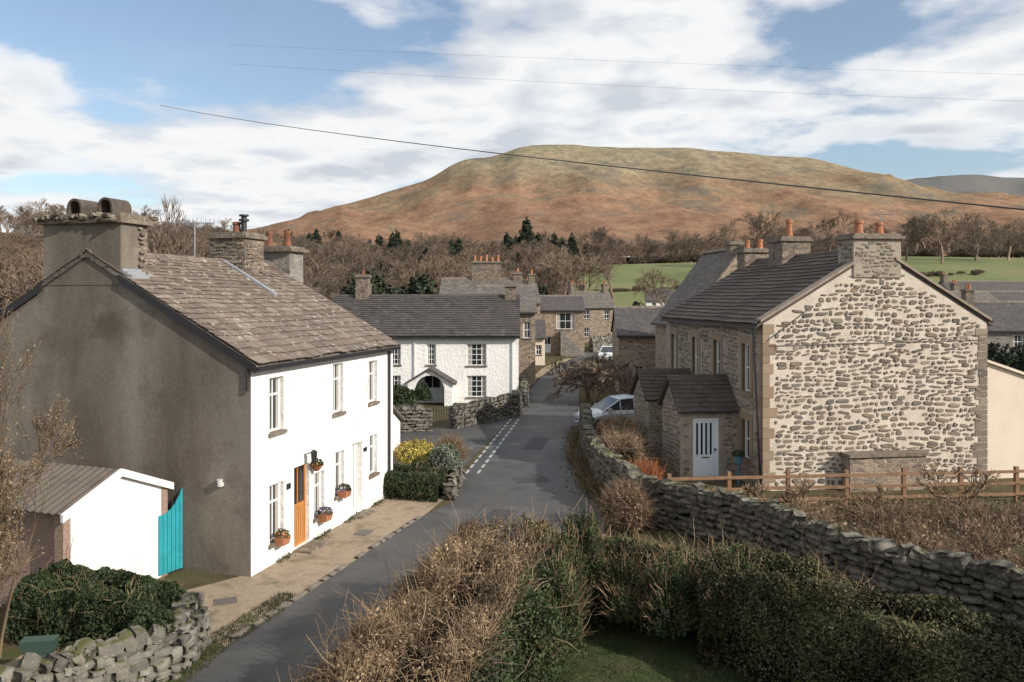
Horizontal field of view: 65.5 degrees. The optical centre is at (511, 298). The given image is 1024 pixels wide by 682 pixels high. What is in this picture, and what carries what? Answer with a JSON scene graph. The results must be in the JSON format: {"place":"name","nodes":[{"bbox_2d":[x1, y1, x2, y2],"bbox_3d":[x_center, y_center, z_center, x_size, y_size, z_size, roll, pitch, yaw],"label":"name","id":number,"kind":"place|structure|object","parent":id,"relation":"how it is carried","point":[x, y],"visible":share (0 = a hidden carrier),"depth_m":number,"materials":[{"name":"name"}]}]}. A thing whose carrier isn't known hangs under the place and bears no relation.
{"place":"outdoors","nodes":[
{"label":"outdoors","id":0,"kind":"place"},
{"bbox_2d":[181,351,605,681],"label":"road","id":1,"kind":"structure","parent":0,"point":[263,652],"depth_m":21.57,"materials":[{"name":"asphalt"}]},
{"bbox_2d":[468,393,556,530],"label":"asphalt patches","id":2,"kind":"object","parent":1,"relation":"on","point":[536,443],"visible":0.84,"depth_m":27.63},
{"bbox_2d":[400,417,511,467],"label":"side road","id":3,"kind":"structure","parent":0,"point":[478,437],"depth_m":36.80,"materials":[{"name":"asphalt"}]},
{"bbox_2d":[0,232,1023,664],"bbox_3d":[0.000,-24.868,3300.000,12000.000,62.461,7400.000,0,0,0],"label":"ground","id":4,"kind":"structure","parent":0,"point":[628,274],"depth_m":29.49,"materials":[{"name":"plant"}]},
{"bbox_2d":[0,430,38,597],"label":"bare shrub tree","id":5,"kind":"object","parent":4,"relation":"on","point":[5,468],"visible":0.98,"depth_m":11.67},
{"bbox_2d":[0,436,49,603],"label":"bare shrub tree","id":6,"kind":"object","parent":4,"relation":"on","point":[5,518],"visible":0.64,"depth_m":12.53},
{"bbox_2d":[0,295,83,661],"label":"bare shrub tree","id":7,"kind":"object","parent":4,"relation":"on","point":[52,431],"visible":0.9,"depth_m":14.14,"materials":[{"name":"plant"}]},
{"bbox_2d":[0,458,173,604],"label":"garage","id":8,"kind":"structure","parent":4,"relation":"on","point":[109,516],"depth_m":16.56,"materials":[{"name":"white paint"}]},
{"bbox_2d":[4,532,182,652],"bbox_3d":[-7.627,5.560,14.600,3.525,2.120,2.021,0,0,19],"label":"ivy hedge","id":9,"kind":"object","parent":4,"relation":"on","point":[75,604],"visible":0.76,"depth_m":14.35,"materials":[{"name":"green"}]},
{"bbox_2d":[0,591,211,681],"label":"stones","id":10,"kind":"object","parent":4,"relation":"on","point":[137,653],"visible":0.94,"depth_m":12.66,"materials":[{"name":"stone"}]},
{"bbox_2d":[147,195,198,255],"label":"bare tree","id":11,"kind":"object","parent":4,"relation":"on","point":[163,236],"visible":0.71,"depth_m":59.49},
{"bbox_2d":[168,642,221,681],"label":"grass verge","id":12,"kind":"object","parent":4,"relation":"on","point":[201,659],"depth_m":13.90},
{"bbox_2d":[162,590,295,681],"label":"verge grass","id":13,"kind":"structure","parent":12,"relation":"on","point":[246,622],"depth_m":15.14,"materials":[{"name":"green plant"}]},
{"bbox_2d":[0,284,392,576],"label":"walls","id":14,"kind":"structure","parent":4,"relation":"on","point":[143,386],"depth_m":18.97,"materials":[{"name":"paint"}]},
{"bbox_2d":[158,487,182,575],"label":"teal gate","id":15,"kind":"structure","parent":14,"relation":"attached to","point":[170,540],"depth_m":18.20,"materials":[{"name":"paint"}]},
{"bbox_2d":[42,252,397,366],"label":"roof","id":16,"kind":"structure","parent":14,"relation":"on","point":[74,263],"depth_m":19.06,"materials":[{"name":"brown stone"}]},
{"bbox_2d":[43,222,137,284],"bbox_3d":[-10.298,-1.060,19.457,2.250,1.480,0.562,0,0,15],"label":"gable stack","id":17,"kind":"object","parent":16,"relation":"on","point":[115,244],"visible":0.79,"depth_m":19.18,"materials":[{"name":"paint"}]},
{"bbox_2d":[37,212,154,225],"bbox_3d":[-10.245,-1.920,19.656,2.450,0.240,1.150,0,0,15],"label":"stack cap","id":18,"kind":"object","parent":17,"relation":"on","point":[121,217],"visible":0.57,"depth_m":19.16,"materials":[{"name":"stone"}]},
{"bbox_2d":[32,211,159,226],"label":"cap stones","id":19,"kind":"object","parent":18,"relation":"on","point":[61,218],"visible":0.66,"depth_m":19.08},
{"bbox_2d":[67,197,131,213],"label":"chimney cowls","id":20,"kind":"object","parent":18,"relation":"on","point":[102,205],"visible":0.94,"depth_m":19.50,"materials":[{"name":"ceramic"}]},
{"bbox_2d":[0,275,255,372],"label":"verge boards","id":21,"kind":"object","parent":16,"relation":"attached to","point":[189,325],"visible":1,"depth_m":18.46,"materials":[{"name":"black wood"}]},
{"bbox_2d":[0,248,399,363],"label":"slates","id":22,"kind":"object","parent":16,"relation":"on","point":[220,298],"visible":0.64,"depth_m":21.47,"materials":[{"name":"stone"}]},
{"bbox_2d":[209,238,263,273],"bbox_3d":[-8.575,-0.920,24.825,1.250,1.840,1.000,0,0,15],"label":"chimney stack","id":23,"kind":"object","parent":16,"relation":"on","point":[245,241],"visible":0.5,"depth_m":24.40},
{"bbox_2d":[205,231,267,239],"bbox_3d":[-8.575,-1.935,24.825,1.430,0.190,1.180,0,0,15],"label":"chimney cap","id":24,"kind":"object","parent":23,"relation":"on","point":[245,234],"visible":0.89,"depth_m":24.33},
{"bbox_2d":[210,240,263,274],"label":"stack stones","id":25,"kind":"object","parent":16,"relation":"on","point":[241,255],"visible":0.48,"depth_m":24.36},
{"bbox_2d":[264,251,302,283],"bbox_3d":[-8.092,-0.145,27.594,1.400,2.890,0.900,0,0,15],"label":"chimney stack","id":26,"kind":"object","parent":16,"relation":"on","point":[290,263],"visible":0.29,"depth_m":27.16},
{"bbox_2d":[256,346,400,370],"bbox_3d":[-4.671,1.595,21.786,0.085,0.090,8.070,0,0,15],"label":"gutter","id":27,"kind":"object","parent":16,"relation":"attached to","point":[277,366],"visible":1,"depth_m":20.68,"materials":[{"name":"black metal"}]},
{"bbox_2d":[246,351,390,489],"bbox_3d":[-4.919,3.950,21.626,0.087,4.700,7.666,0,0,16],"label":"downpipe and plaques","id":28,"kind":"object","parent":14,"relation":"attached to","point":[288,485],"visible":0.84,"depth_m":25.25,"materials":[{"name":"black metal"}]},
{"bbox_2d":[268,361,379,548],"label":"windows","id":29,"kind":"structure","parent":14,"relation":"attached to","point":[299,503],"depth_m":20.47,"materials":[{"name":"white paint"}]},
{"bbox_2d":[4,494,443,675],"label":"gravel forecourt","id":30,"kind":"structure","parent":4,"relation":"on","point":[304,571],"depth_m":18.49,"materials":[{"name":"gravel"}]},
{"bbox_2d":[18,634,59,658],"bbox_3d":[-7.755,5.940,13.065,0.540,0.720,0.240,0,0,-10],"label":"plant trough","id":31,"kind":"object","parent":30,"relation":"on","point":[42,646],"visible":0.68,"depth_m":12.99,"materials":[{"name":"green plastic"}]},
{"bbox_2d":[127,588,187,645],"bbox_3d":[-6.195,5.774,13.782,1.087,1.101,1.561,0,0,-16],"label":"ivy hedge","id":32,"kind":"object","parent":30,"relation":"on","point":[145,615],"visible":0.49,"depth_m":13.50,"materials":[{"name":"green"}]},
{"bbox_2d":[294,509,373,553],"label":"doorsteps","id":33,"kind":"object","parent":30,"relation":"on","point":[311,546],"visible":1,"depth_m":20.27,"materials":[{"name":"stone"}]},
{"bbox_2d":[230,516,420,640],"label":"kerb","id":34,"kind":"structure","parent":4,"relation":"on","point":[298,596],"depth_m":17.39,"materials":[{"name":"stone"}]},
{"bbox_2d":[340,268,405,293],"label":"evergreen tree","id":35,"kind":"object","parent":4,"relation":"on","point":[379,286],"visible":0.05,"depth_m":87.04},
{"bbox_2d":[393,384,417,405],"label":"dark shrub","id":36,"kind":"object","parent":4,"relation":"on","point":[404,395],"visible":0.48,"depth_m":41.06,"materials":[{"name":"green plant"}]},
{"bbox_2d":[394,403,432,431],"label":"stones","id":37,"kind":"object","parent":4,"relation":"on","point":[422,422],"visible":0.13,"depth_m":37.53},
{"bbox_2d":[241,491,589,681],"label":"mixed hedge","id":38,"kind":"object","parent":4,"relation":"on","point":[460,606],"visible":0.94,"depth_m":11.65,"materials":[{"name":"brown"}]},
{"bbox_2d":[393,432,437,464],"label":"golden shrub","id":39,"kind":"object","parent":4,"relation":"on","point":[409,452],"visible":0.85,"depth_m":27.14,"materials":[{"name":"yellow plant"}]},
{"bbox_2d":[383,462,450,501],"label":"hedge","id":40,"kind":"object","parent":4,"relation":"on","point":[412,482],"visible":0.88,"depth_m":24.89,"materials":[{"name":"green"}]},
{"bbox_2d":[400,273,439,293],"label":"evergreen tree","id":41,"kind":"object","parent":4,"relation":"on","point":[422,285],"visible":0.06,"depth_m":90.29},
{"bbox_2d":[333,271,519,405],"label":"white cottage","id":42,"kind":"structure","parent":4,"relation":"on","point":[460,348],"depth_m":48.14,"materials":[{"name":"white paint"}]},
{"bbox_2d":[393,344,486,402],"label":"windows","id":43,"kind":"structure","parent":42,"relation":"in","point":[476,353],"depth_m":48.13,"materials":[{"name":"white paint"}]},
{"bbox_2d":[428,442,461,470],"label":"greygreen shrub","id":44,"kind":"object","parent":4,"relation":"on","point":[444,455],"visible":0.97,"depth_m":26.33,"materials":[{"name":"green plant"}]},
{"bbox_2d":[432,428,473,464],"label":"brown shrub","id":45,"kind":"object","parent":4,"relation":"on","point":[459,446],"visible":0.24,"depth_m":27.88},
{"bbox_2d":[441,464,465,498],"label":"stones","id":46,"kind":"object","parent":4,"relation":"on","point":[455,480],"visible":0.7,"depth_m":25.62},
{"bbox_2d":[447,390,523,428],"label":"stones","id":47,"kind":"object","parent":4,"relation":"on","point":[498,407],"visible":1,"depth_m":40.36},
{"bbox_2d":[476,285,536,384],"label":"stone townhouse","id":48,"kind":"structure","parent":4,"relation":"on","point":[528,310],"depth_m":58.00,"materials":[{"name":"grey stone"}]},
{"bbox_2d":[0,198,1023,308],"bbox_3d":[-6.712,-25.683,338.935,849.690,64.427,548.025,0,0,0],"label":"distant woodland","id":49,"kind":"object","parent":4,"relation":"on","point":[432,256],"visible":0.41,"depth_m":282.62,"materials":[{"name":"brown plant"}]},
{"bbox_2d":[535,318,545,364],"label":"cream cottage","id":50,"kind":"structure","parent":4,"relation":"on","point":[540,332],"depth_m":75.11,"materials":[{"name":"white paint"}]},
{"bbox_2d":[540,311,583,354],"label":"walls","id":51,"kind":"structure","parent":4,"relation":"on","point":[576,336],"depth_m":88.00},
{"bbox_2d":[545,313,574,352],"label":"windows","id":52,"kind":"structure","parent":51,"relation":"attached to","point":[564,321],"depth_m":88.14,"materials":[{"name":"white paint"}]},
{"bbox_2d":[540,296,585,310],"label":"roof","id":53,"kind":"structure","parent":51,"relation":"on","point":[562,303],"depth_m":89.45,"materials":[{"name":"stone"}]},
{"bbox_2d":[560,331,584,355],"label":"stone steps","id":54,"kind":"structure","parent":4,"relation":"on","point":[568,347],"depth_m":86.70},
{"bbox_2d":[535,245,610,294],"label":"bare tree","id":55,"kind":"object","parent":4,"relation":"on","point":[591,268],"visible":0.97,"depth_m":148.28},
{"bbox_2d":[544,354,608,400],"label":"bare bush","id":56,"kind":"object","parent":4,"relation":"on","point":[564,373],"visible":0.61,"depth_m":48.70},
{"bbox_2d":[568,294,612,342],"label":"walls","id":57,"kind":"structure","parent":4,"relation":"on","point":[596,323],"depth_m":113.68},
{"bbox_2d":[566,292,615,307],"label":"roof","id":58,"kind":"structure","parent":57,"relation":"on","point":[596,299],"depth_m":115.36,"materials":[{"name":"grey stone"}]},
{"bbox_2d":[569,350,632,404],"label":"bare bush","id":59,"kind":"object","parent":4,"relation":"on","point":[599,360],"visible":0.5,"depth_m":47.09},
{"bbox_2d":[574,394,633,427],"bbox_3d":[5.195,5.519,38.599,4.213,1.574,1.958,0,0,-16],"label":"parked car","id":60,"kind":"object","parent":4,"relation":"on","point":[615,402],"visible":0.27,"depth_m":37.94,"materials":[{"name":"grey paint"}]},
{"bbox_2d":[556,404,656,536],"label":"roadside plants","id":61,"kind":"object","parent":4,"relation":"on","point":[578,462],"visible":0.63,"depth_m":27.11,"materials":[{"name":"brown plant"}]},
{"bbox_2d":[581,355,634,398],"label":"bare bush","id":62,"kind":"object","parent":4,"relation":"on","point":[596,370],"visible":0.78,"depth_m":46.07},
{"bbox_2d":[586,404,662,472],"bbox_3d":[4.071,5.465,29.544,2.782,3.055,7.204,0,0,5],"label":"beech hedge","id":63,"kind":"object","parent":4,"relation":"on","point":[619,435],"visible":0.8,"depth_m":27.71,"materials":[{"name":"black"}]},
{"bbox_2d":[591,473,662,531],"bbox_3d":[3.081,5.510,21.657,2.006,1.549,2.478,0,0,0],"label":"bramble bush","id":64,"kind":"object","parent":4,"relation":"on","point":[629,497],"visible":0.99,"depth_m":21.32,"materials":[{"name":"plant"}]},
{"bbox_2d":[611,306,663,394],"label":"stone barn","id":65,"kind":"structure","parent":4,"relation":"on","point":[630,325],"depth_m":52.06,"materials":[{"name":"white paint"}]},
{"bbox_2d":[534,499,775,638],"bbox_3d":[2.728,5.464,15.360,5.291,2.752,2.684,0,0,17],"label":"garden hedge","id":66,"kind":"object","parent":4,"relation":"on","point":[637,547],"visible":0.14,"depth_m":15.13,"materials":[{"name":"green"}]},
{"bbox_2d":[632,267,679,305],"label":"bare tree","id":67,"kind":"object","parent":4,"relation":"on","point":[653,285],"visible":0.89,"depth_m":148.63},
{"bbox_2d":[629,368,691,458],"bbox_3d":[6.163,4.667,32.330,2.269,3.666,2.394,0,0,-8],"label":"porch","id":68,"kind":"object","parent":4,"relation":"on","point":[646,387],"visible":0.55,"depth_m":31.57,"materials":[{"name":"stone"}]},
{"bbox_2d":[655,256,736,367],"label":"walls","id":69,"kind":"structure","parent":4,"relation":"on","point":[660,346],"depth_m":47.09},
{"bbox_2d":[652,247,742,324],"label":"roof","id":70,"kind":"structure","parent":69,"relation":"on","point":[707,270],"depth_m":46.34,"materials":[{"name":"grey stone"}]},
{"bbox_2d":[657,374,740,481],"bbox_3d":[6.690,4.615,28.638,2.266,3.769,2.548,0,0,-8],"label":"porch","id":71,"kind":"object","parent":4,"relation":"on","point":[700,424],"visible":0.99,"depth_m":27.86,"materials":[{"name":"stone"}]},
{"bbox_2d":[693,418,718,476],"bbox_3d":[6.753,5.225,27.829,0.950,2.090,0.110,0,0,-8],"label":"door","id":72,"kind":"structure","parent":71,"relation":"in","point":[705,430],"depth_m":27.81,"materials":[{"name":"white paint"}]},
{"bbox_2d":[738,208,780,247],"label":"bare tree","id":73,"kind":"object","parent":4,"relation":"on","point":[756,222],"visible":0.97,"depth_m":286.11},
{"bbox_2d":[776,475,818,517],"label":"bare garden shrub","id":74,"kind":"object","parent":4,"relation":"on","point":[797,493],"visible":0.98,"depth_m":22.06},
{"bbox_2d":[579,403,1023,643],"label":"stones","id":75,"kind":"object","parent":4,"relation":"on","point":[700,503],"visible":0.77,"depth_m":17.65,"materials":[{"name":"stone"}]},
{"bbox_2d":[666,267,986,490],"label":"walls","id":76,"kind":"structure","parent":4,"relation":"on","point":[918,285],"depth_m":26.58,"materials":[{"name":"stone"}]},
{"bbox_2d":[674,334,749,460],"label":"windows","id":77,"kind":"structure","parent":76,"relation":"attached to","point":[747,390],"depth_m":27.55,"materials":[{"name":"white paint"}]},
{"bbox_2d":[669,324,777,490],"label":"quoins and surrounds","id":78,"kind":"object","parent":76,"relation":"attached to","point":[763,379],"visible":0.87,"depth_m":26.29,"materials":[{"name":"stone"}]},
{"bbox_2d":[667,275,984,489],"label":"rubble stones","id":79,"kind":"object","parent":76,"relation":"attached to","point":[874,384],"visible":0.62,"depth_m":26.57,"materials":[{"name":"stone"}]},
{"bbox_2d":[661,264,992,326],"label":"roof","id":80,"kind":"structure","parent":76,"relation":"on","point":[989,323],"depth_m":26.81,"materials":[{"name":"tile"}]},
{"bbox_2d":[769,241,810,265],"bbox_3d":[11.315,-1.595,32.504,1.200,1.390,1.200,0,0,-8],"label":"chimney stack","id":81,"kind":"object","parent":80,"relation":"on","point":[781,252],"visible":0.5,"depth_m":31.95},
{"bbox_2d":[660,250,993,323],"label":"slates","id":82,"kind":"object","parent":80,"relation":"on","point":[753,291],"visible":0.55,"depth_m":30.32,"materials":[{"name":"stone"}]},
{"bbox_2d":[838,239,900,276],"bbox_3d":[12.100,-1.340,26.984,1.700,1.280,0.950,0,0,-8],"label":"chimney","id":83,"kind":"object","parent":80,"relation":"on","point":[894,244],"visible":0.71,"depth_m":26.53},
{"bbox_2d":[839,241,897,276],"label":"gable stack stones","id":84,"kind":"object","parent":83,"relation":"attached to","point":[878,271],"visible":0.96,"depth_m":26.51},
{"bbox_2d":[834,233,905,240],"bbox_3d":[12.101,-2.070,26.979,1.900,0.180,1.160,0,0,-8],"label":"stack cap","id":85,"kind":"object","parent":83,"relation":"on","point":[868,236],"visible":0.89,"depth_m":26.47,"materials":[{"name":"stone"}]},
{"bbox_2d":[756,257,991,321],"bbox_3d":[12.172,-0.305,26.656,8.290,2.151,0.380,0,0,-8],"label":"gable coping","id":86,"kind":"object","parent":80,"relation":"on","point":[803,292],"visible":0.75,"depth_m":26.38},
{"bbox_2d":[752,310,985,486],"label":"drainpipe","id":87,"kind":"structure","parent":76,"relation":"attached to","point":[756,400],"depth_m":26.06,"materials":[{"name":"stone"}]},
{"bbox_2d":[974,329,987,481],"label":"grey quoins","id":88,"kind":"object","parent":76,"relation":"attached to","point":[979,452],"visible":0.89,"depth_m":27.09,"materials":[{"name":"stone"}]},
{"bbox_2d":[816,210,858,250],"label":"bare tree","id":89,"kind":"object","parent":4,"relation":"on","point":[832,222],"visible":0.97,"depth_m":299.30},
{"bbox_2d":[667,466,1023,506],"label":"timber fence","id":90,"kind":"object","parent":4,"relation":"on","point":[904,485],"visible":0.68,"depth_m":24.11,"materials":[{"name":"wood"}]},
{"bbox_2d":[828,482,910,536],"bbox_3d":[9.086,5.607,20.172,2.039,1.813,0.969,0,0,35],"label":"bare garden shrub","id":91,"kind":"object","parent":4,"relation":"on","point":[878,496],"visible":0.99,"depth_m":20.18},
{"bbox_2d":[724,481,1023,569],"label":"winter border","id":92,"kind":"object","parent":4,"relation":"on","point":[977,515],"visible":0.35,"depth_m":21.32,"materials":[{"name":"brown plant"}]},
{"bbox_2d":[842,456,925,491],"bbox_3d":[12.296,5.740,26.315,2.700,1.120,0.470,0,0,-8],"label":"coal bunker","id":93,"kind":"object","parent":4,"relation":"on","point":[878,465],"visible":0.57,"depth_m":26.08},
{"bbox_2d":[840,449,929,457],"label":"bunker slab","id":94,"kind":"structure","parent":93,"relation":"on","point":[882,453],"depth_m":26.10,"materials":[{"name":"stone"}]},
{"bbox_2d":[899,214,929,260],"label":"bare tree","id":95,"kind":"object","parent":4,"relation":"on","point":[913,218],"visible":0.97,"depth_m":297.34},
{"bbox_2d":[911,206,970,262],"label":"bare tree","id":96,"kind":"object","parent":4,"relation":"on","point":[938,223],"visible":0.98,"depth_m":289.68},
{"bbox_2d":[914,462,1003,530],"bbox_3d":[12.133,5.460,21.332,2.230,2.120,1.900,0,0,0],"label":"bare garden shrub","id":97,"kind":"object","parent":4,"relation":"on","point":[984,485],"visible":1,"depth_m":21.38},
{"bbox_2d":[952,210,1000,260],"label":"bare tree","id":98,"kind":"object","parent":4,"relation":"on","point":[976,221],"visible":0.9,"depth_m":297.32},
{"bbox_2d":[942,513,1023,559],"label":"bare garden shrub","id":99,"kind":"object","parent":4,"relation":"on","point":[972,527],"visible":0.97,"depth_m":17.91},
{"bbox_2d":[987,360,1023,478],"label":"cream outhouse","id":100,"kind":"structure","parent":4,"relation":"on","point":[1005,414],"depth_m":27.89,"materials":[{"name":"paint"}]},
{"bbox_2d":[987,332,1023,353],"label":"walls","id":101,"kind":"structure","parent":4,"relation":"on","point":[1003,338],"depth_m":67.81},
{"bbox_2d":[972,303,1023,330],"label":"roof","id":102,"kind":"structure","parent":101,"relation":"on","point":[1007,316],"depth_m":69.46,"materials":[{"name":"stone"}]},
{"bbox_2d":[994,342,1023,371],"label":"evergreen tree","id":103,"kind":"object","parent":4,"relation":"on","point":[1017,363],"visible":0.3,"depth_m":45.78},
{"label":"walls","id":104,"kind":"object","parent":4,"relation":"on","visible":0},
{"bbox_2d":[439,278,521,293],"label":"roof","id":105,"kind":"structure","parent":104,"relation":"on","point":[458,286],"depth_m":70.42,"materials":[{"name":"grey stone"}]},
{"bbox_2d":[472,263,500,280],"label":"chimney stack","id":106,"kind":"object","parent":105,"relation":"on","point":[486,271],"visible":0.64,"depth_m":71.10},
{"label":"walls","id":107,"kind":"object","parent":4,"relation":"on","visible":0},
{"bbox_2d":[938,281,1023,290],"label":"roof","id":108,"kind":"structure","parent":107,"relation":"on","point":[997,286],"depth_m":128.96,"materials":[{"name":"stone"}]},
{"bbox_2d":[0,0,1023,256],"label":"sky","id":109,"kind":"structure","parent":0,"point":[84,84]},
{"bbox_2d":[160,105,1023,209],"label":"overhead cable","id":110,"kind":"object","parent":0,"point":[680,173],"visible":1,"depth_m":18.00,"materials":[{"name":"grey plastic"}]},
{"bbox_2d":[178,145,1023,256],"bbox_3d":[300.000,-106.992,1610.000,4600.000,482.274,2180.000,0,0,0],"label":"hill","id":111,"kind":"structure","parent":0,"point":[495,197],"depth_m":1272.33,"materials":[{"name":"plant"}]},
{"bbox_2d":[529,622,761,681],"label":"lawn","id":112,"kind":"structure","parent":0,"point":[628,661],"depth_m":13.85,"materials":[{"name":"green plant"}]},
{"bbox_2d":[529,501,768,664],"bbox_3d":[2.466,5.008,14.095,4.664,2.581,3.600,0,0,0],"label":"conifer shrub","id":113,"kind":"object","parent":112,"relation":"on","point":[571,586],"visible":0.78,"depth_m":14.14,"materials":[{"name":"green plant"}]},
{"bbox_2d":[695,538,1023,681],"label":"clipped hedge","id":114,"kind":"object","parent":112,"relation":"on","point":[837,629],"visible":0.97,"depth_m":12.10,"materials":[{"name":"green"}]},
{"bbox_2d":[656,175,1023,256],"bbox_3d":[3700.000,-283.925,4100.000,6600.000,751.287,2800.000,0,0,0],"label":"distant hill","id":115,"kind":"structure","parent":0,"point":[975,184],"depth_m":4112.47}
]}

